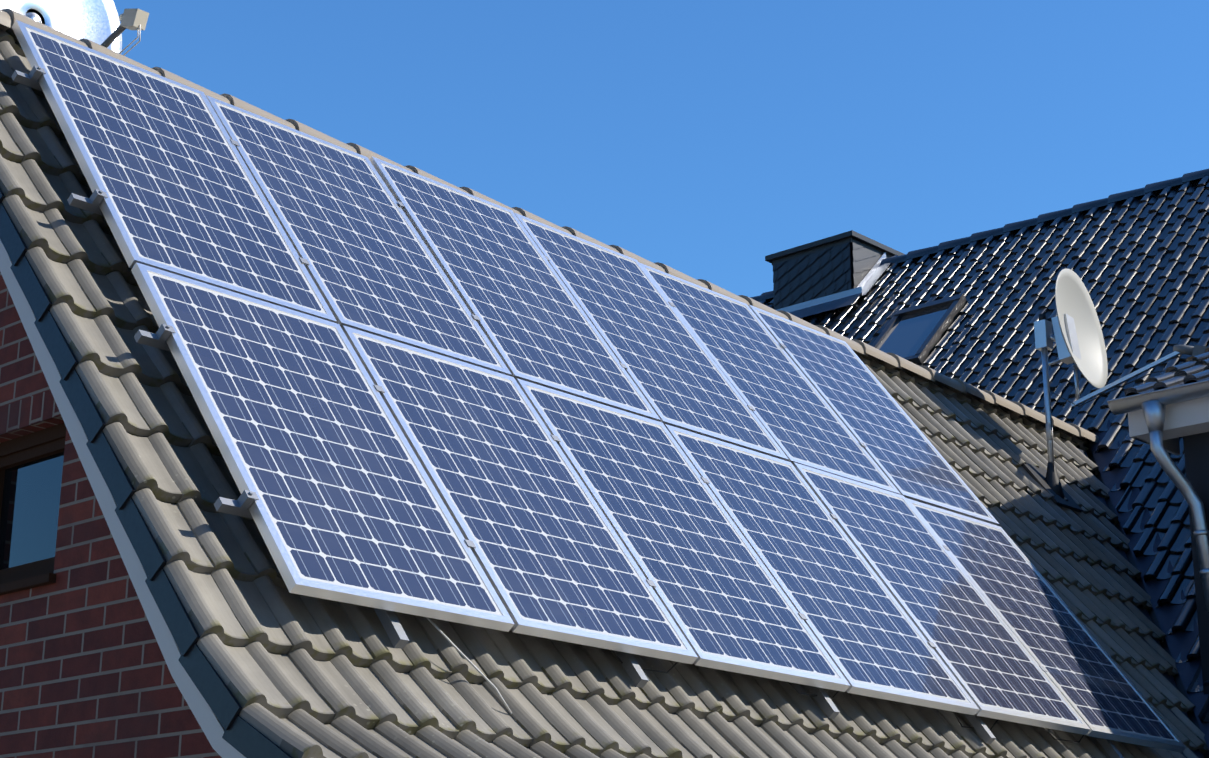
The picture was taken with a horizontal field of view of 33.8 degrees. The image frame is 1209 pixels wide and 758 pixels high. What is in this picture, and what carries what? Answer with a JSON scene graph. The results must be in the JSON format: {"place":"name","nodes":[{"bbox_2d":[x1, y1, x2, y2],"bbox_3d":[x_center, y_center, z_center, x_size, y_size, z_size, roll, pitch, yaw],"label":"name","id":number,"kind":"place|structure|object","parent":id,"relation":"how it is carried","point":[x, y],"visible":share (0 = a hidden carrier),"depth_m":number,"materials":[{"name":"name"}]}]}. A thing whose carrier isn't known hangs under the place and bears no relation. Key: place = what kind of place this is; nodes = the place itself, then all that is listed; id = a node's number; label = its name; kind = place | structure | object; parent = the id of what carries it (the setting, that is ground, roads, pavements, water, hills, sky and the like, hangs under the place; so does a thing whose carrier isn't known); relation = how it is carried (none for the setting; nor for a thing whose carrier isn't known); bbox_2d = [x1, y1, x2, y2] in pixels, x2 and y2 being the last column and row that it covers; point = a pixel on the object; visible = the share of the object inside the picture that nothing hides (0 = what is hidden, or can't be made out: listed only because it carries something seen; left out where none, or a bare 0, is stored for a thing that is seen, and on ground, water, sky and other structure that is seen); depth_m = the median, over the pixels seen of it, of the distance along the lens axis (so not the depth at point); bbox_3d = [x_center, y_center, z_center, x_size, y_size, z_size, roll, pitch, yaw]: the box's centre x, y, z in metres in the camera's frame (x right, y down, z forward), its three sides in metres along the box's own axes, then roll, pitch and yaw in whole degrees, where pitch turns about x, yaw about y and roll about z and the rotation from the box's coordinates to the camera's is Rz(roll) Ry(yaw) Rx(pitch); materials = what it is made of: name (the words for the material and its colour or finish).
{"place":"outdoors","nodes":[
{"label":"outdoors","id":0,"kind":"place"},
{"bbox_2d":[0,0,121,52],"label":"satellite dish","id":1,"kind":"object","parent":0,"point":[97,21],"visible":0.38,"depth_m":10.28,"materials":[{"name":"grey metal"}]},
{"bbox_2d":[101,26,125,47],"bbox_3d":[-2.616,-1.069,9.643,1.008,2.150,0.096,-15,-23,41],"label":"lnb arm","id":2,"kind":"object","parent":1,"relation":"attached to","point":[113,36],"depth_m":9.51},
{"bbox_2d":[119,8,148,29],"bbox_3d":[-2.239,-1.700,9.434,0.179,0.122,0.064,-15,-23,41],"label":"satellite dish lnb","id":3,"kind":"object","parent":2,"relation":"attached to","point":[131,19],"visible":1,"depth_m":9.39,"materials":[{"name":"white plastic"}]},
{"bbox_2d":[119,24,140,55],"bbox_3d":[-2.328,-1.570,9.481,0.403,0.147,0.007,-15,-23,41],"label":"cable","id":4,"kind":"object","parent":3,"relation":"attached to","point":[139,32],"visible":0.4,"depth_m":9.37,"materials":[{"name":"white plastic"}]},
{"bbox_2d":[0,272,221,757],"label":"gable wall","id":5,"kind":"structure","parent":0,"point":[85,672],"depth_m":7.07,"materials":[{"name":"red brick"}]},
{"bbox_2d":[0,423,65,595],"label":"gable window frame","id":6,"kind":"object","parent":5,"relation":"in","point":[37,445],"visible":0.33,"depth_m":7.61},
{"bbox_2d":[0,452,63,569],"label":"gable window glass","id":7,"kind":"object","parent":6,"relation":"in","point":[30,511],"visible":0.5,"depth_m":7.66,"materials":[{"name":"blue glass"}]},
{"bbox_2d":[0,240,245,757],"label":"barge board","id":8,"kind":"object","parent":5,"relation":"attached to","point":[211,726],"visible":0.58,"depth_m":6.66,"materials":[{"name":"white paint"}]},
{"bbox_2d":[0,189,292,757],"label":"verge plates","id":9,"kind":"object","parent":8,"relation":"attached to","point":[243,737],"visible":1,"depth_m":6.60,"materials":[{"name":"black metal"}]},
{"bbox_2d":[26,251,1091,738],"bbox_3d":[1.488,0.854,10.606,3.137,3.590,9.880,-15,-23,41],"label":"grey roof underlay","id":10,"kind":"object","parent":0,"point":[170,503],"depth_m":7.70,"materials":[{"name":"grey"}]},
{"bbox_2d":[0,28,1208,757],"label":"grey roof tiles","id":11,"kind":"object","parent":10,"relation":"on","point":[304,676],"visible":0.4,"depth_m":7.43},
{"bbox_2d":[426,617,511,714],"bbox_3d":[-0.482,0.982,6.924,0.356,0.360,0.026,6,-18,-18],"label":"panel cable","id":12,"kind":"object","parent":11,"relation":"on","point":[469,661],"visible":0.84,"depth_m":6.92,"materials":[{"name":"grey plastic"}]},
{"bbox_2d":[0,8,1098,445],"bbox_3d":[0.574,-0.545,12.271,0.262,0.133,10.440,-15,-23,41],"label":"grey ridge tiles","id":13,"kind":"object","parent":11,"relation":"on","point":[8,18],"visible":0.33,"depth_m":11.89,"materials":[{"name":"beige tile"}]},
{"bbox_2d":[11,65,1123,757],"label":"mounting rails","id":14,"kind":"object","parent":11,"relation":"attached to","point":[391,623],"visible":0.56,"depth_m":7.72,"materials":[{"name":"silver metal"}]},
{"bbox_2d":[12,20,336,322],"bbox_3d":[-1.839,-0.882,8.428,1.096,1.394,0.990,-15,-23,41],"label":"solar panel","id":15,"kind":"object","parent":14,"relation":"attached to","point":[161,163],"visible":0.85,"depth_m":8.35,"materials":[{"name":"blue glass"}]},
{"bbox_2d":[131,262,513,631],"bbox_3d":[-1.056,0.233,7.321,1.099,1.392,0.990,-15,-23,41],"label":"solar panel","id":16,"kind":"object","parent":14,"relation":"attached to","point":[322,461],"visible":0.94,"depth_m":7.22,"materials":[{"name":"blue glass"}]},
{"bbox_2d":[206,95,511,375],"bbox_3d":[-1.153,-0.661,9.135,1.105,1.388,0.990,-15,-23,41],"label":"solar panel","id":17,"kind":"object","parent":14,"relation":"attached to","point":[360,246],"visible":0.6,"depth_m":9.07,"materials":[{"name":"blue glass"}]},
{"bbox_2d":[370,156,659,420],"bbox_3d":[-0.461,-0.448,9.840,1.095,1.396,0.990,-15,-23,41],"label":"solar panel","id":18,"kind":"object","parent":14,"relation":"attached to","point":[536,325],"visible":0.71,"depth_m":9.78,"materials":[{"name":"blue glass"}]},
{"bbox_2d":[341,325,697,663],"bbox_3d":[-0.368,0.451,8.027,1.100,1.392,0.990,-15,-23,41],"label":"solar panel","id":19,"kind":"object","parent":14,"relation":"attached to","point":[554,558],"visible":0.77,"depth_m":7.94,"materials":[{"name":"blue glass"}]},
{"bbox_2d":[514,213,788,460],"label":"solar panel","id":20,"kind":"object","parent":14,"relation":"attached to","point":[675,372],"visible":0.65,"depth_m":10.49,"materials":[{"name":"blue glass"}]},
{"bbox_2d":[516,378,849,691],"bbox_3d":[0.319,0.670,8.734,1.099,1.392,0.990,-15,-23,41],"label":"solar panel","id":21,"kind":"object","parent":14,"relation":"attached to","point":[724,599],"visible":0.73,"depth_m":8.65,"materials":[{"name":"blue glass"}]},
{"bbox_2d":[640,263,899,493],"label":"solar panel","id":22,"kind":"object","parent":14,"relation":"attached to","point":[796,415],"visible":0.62,"depth_m":11.21,"materials":[{"name":"blue glass"}]},
{"bbox_2d":[665,424,979,714],"bbox_3d":[1.005,0.890,9.442,1.100,1.392,0.990,-15,-23,41],"label":"solar panel","id":23,"kind":"object","parent":14,"relation":"attached to","point":[870,637],"visible":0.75,"depth_m":9.37,"materials":[{"name":"blue glass"}]},
{"bbox_2d":[612,650,1083,742],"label":"panel string cables","id":24,"kind":"object","parent":14,"relation":"attached to","point":[836,694],"visible":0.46,"depth_m":8.49,"materials":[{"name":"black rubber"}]},
{"bbox_2d":[748,305,998,525],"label":"solar panel","id":25,"kind":"object","parent":14,"relation":"attached to","point":[910,461],"visible":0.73,"depth_m":11.91,"materials":[{"name":"blue glass"}]},
{"bbox_2d":[793,462,1090,734],"bbox_3d":[1.695,1.107,10.147,1.096,1.394,0.990,-15,-23,41],"label":"solar panel","id":26,"kind":"object","parent":14,"relation":"attached to","point":[990,662],"visible":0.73,"depth_m":10.07,"materials":[{"name":"blue glass"}]},
{"bbox_2d":[906,498,1186,752],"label":"solar panel","id":27,"kind":"object","parent":14,"relation":"attached to","point":[1097,688],"visible":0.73,"depth_m":10.79,"materials":[{"name":"blue glass"}]},
{"bbox_2d":[1041,348,1053,461],"bbox_3d":[3.103,0.257,13.907,0.043,1.400,0.044,-15,-23,41],"label":"dish mast","id":28,"kind":"object","parent":11,"relation":"on","point":[1046,386],"visible":0.36,"depth_m":13.94,"materials":[{"name":"grey metal"}]},
{"bbox_2d":[1046,423,1052,439],"bbox_3d":[3.103,0.372,13.872,0.046,0.120,0.047,-15,-23,41],"label":"mast clamp","id":29,"kind":"object","parent":28,"relation":"attached to","point":[1049,434],"visible":0.84,"depth_m":13.86,"materials":[{"name":"silver metal"}]},
{"bbox_2d":[1034,313,1179,406],"bbox_3d":[3.487,-0.186,13.789,0.977,0.668,0.255,-15,-23,41],"label":"satellite dish bracket","id":30,"kind":"object","parent":28,"relation":"attached to","point":[1045,337],"visible":0.83,"depth_m":13.99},
{"bbox_2d":[1055,268,1107,388],"bbox_3d":[3.345,-0.353,14.014,0.175,0.884,0.825,-12,-21,35],"label":"satellite dish","id":31,"kind":"object","parent":30,"relation":"attached to","point":[1073,299],"visible":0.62,"depth_m":14.17,"materials":[{"name":"grey metal"}]},
{"bbox_2d":[1173,345,1208,355],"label":"dish","id":32,"kind":"object","parent":30,"relation":"attached to","point":[1194,350],"visible":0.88,"depth_m":13.46,"materials":[{"name":"grey metal"}]},
{"bbox_2d":[1021,314,1082,512],"bbox_3d":[3.094,0.229,13.924,0.276,1.426,0.340,-15,-23,41],"label":"mast mount","id":33,"kind":"object","parent":11,"relation":"on","point":[1048,479],"visible":0.9,"depth_m":13.72,"materials":[{"name":"black metal"}]},
{"bbox_2d":[1049,370,1165,470],"bbox_3d":[3.582,0.324,13.614,1.053,0.808,0.101,-9,-19,28],"label":"cable","id":34,"kind":"object","parent":11,"relation":"on","point":[1089,401],"visible":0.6,"depth_m":13.80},
{"bbox_2d":[113,0,1208,297],"label":"sky","id":35,"kind":"structure","parent":0,"point":[707,140],"materials":[{"name":"blue"}]},
{"bbox_2d":[773,242,886,318],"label":"chimney slates","id":36,"kind":"object","parent":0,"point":[815,275],"visible":0.19,"depth_m":21.44,"materials":[{"name":"grey stone"}]},
{"bbox_2d":[765,230,904,264],"bbox_3d":[2.586,-1.299,21.952,1.180,0.105,1.120,-15,-23,41],"label":"chimney cap","id":37,"kind":"object","parent":36,"relation":"on","point":[851,236],"visible":0.43,"depth_m":21.53,"materials":[{"name":"grey metal"}]},
{"bbox_2d":[850,243,853,288],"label":"trim","id":38,"kind":"structure","parent":36,"relation":"attached to","point":[851,267],"depth_m":21.18,"materials":[{"name":"black metal"}]},
{"bbox_2d":[760,175,1208,723],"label":"black roof tiles","id":39,"kind":"object","parent":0,"point":[1006,281],"visible":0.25,"depth_m":17.96,"materials":[{"name":"black tile"}]},
{"bbox_2d":[776,252,896,317],"bbox_3d":[2.412,-0.979,21.593,1.330,0.840,0.800,-15,-23,41],"label":"chimney flashing","id":40,"kind":"object","parent":39,"relation":"on","point":[837,300],"visible":0.7,"depth_m":21.24,"materials":[{"name":"silver metal"}]},
{"bbox_2d":[871,293,967,365],"bbox_3d":[2.922,-0.341,19.151,0.880,1.054,0.990,-15,-23,41],"label":"roof window frame","id":41,"kind":"object","parent":39,"relation":"on","point":[958,302],"visible":0.42,"depth_m":19.19,"materials":[{"name":"grey metal"}]},
{"bbox_2d":[877,304,950,357],"bbox_3d":[2.925,-0.408,19.174,0.650,0.721,0.721,-15,-23,41],"label":"skylight glass","id":42,"kind":"object","parent":41,"relation":"in","point":[907,335],"visible":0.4,"depth_m":19.25,"materials":[{"name":"blue glass"}]},
{"bbox_2d":[885,198,1208,757],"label":"black roof underlay","id":43,"kind":"object","parent":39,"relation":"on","point":[1177,678],"depth_m":13.01,"materials":[{"name":"grey"}]},
{"bbox_2d":[750,169,1208,301],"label":"black ridge tiles","id":44,"kind":"object","parent":43,"relation":"on","point":[1062,213],"visible":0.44,"depth_m":20.23,"materials":[{"name":"black ceramic"}]},
{"bbox_2d":[1183,432,1208,694],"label":"dormer body","id":45,"kind":"object","parent":43,"relation":"on","point":[1196,451],"visible":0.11,"depth_m":12.13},
{"bbox_2d":[1124,348,1208,396],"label":"dormer roof tiles","id":46,"kind":"object","parent":45,"relation":"on","point":[1193,369],"visible":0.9,"depth_m":12.47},
{"bbox_2d":[1128,396,1208,455],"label":"dormer fascia","id":47,"kind":"structure","parent":45,"relation":"attached to","point":[1187,418],"depth_m":12.17,"materials":[{"name":"white paint"}]},
{"bbox_2d":[1107,379,1208,611],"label":"gutter and downspout","id":48,"kind":"object","parent":47,"relation":"attached to","point":[1152,405],"visible":1,"depth_m":12.05,"materials":[{"name":"grey metal"}]},
{"bbox_2d":[1076,420,1208,757],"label":"valley flashing","id":49,"kind":"object","parent":39,"relation":"attached to","point":[1178,641],"visible":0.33,"depth_m":13.09,"materials":[{"name":"grey metal"}]}
]}

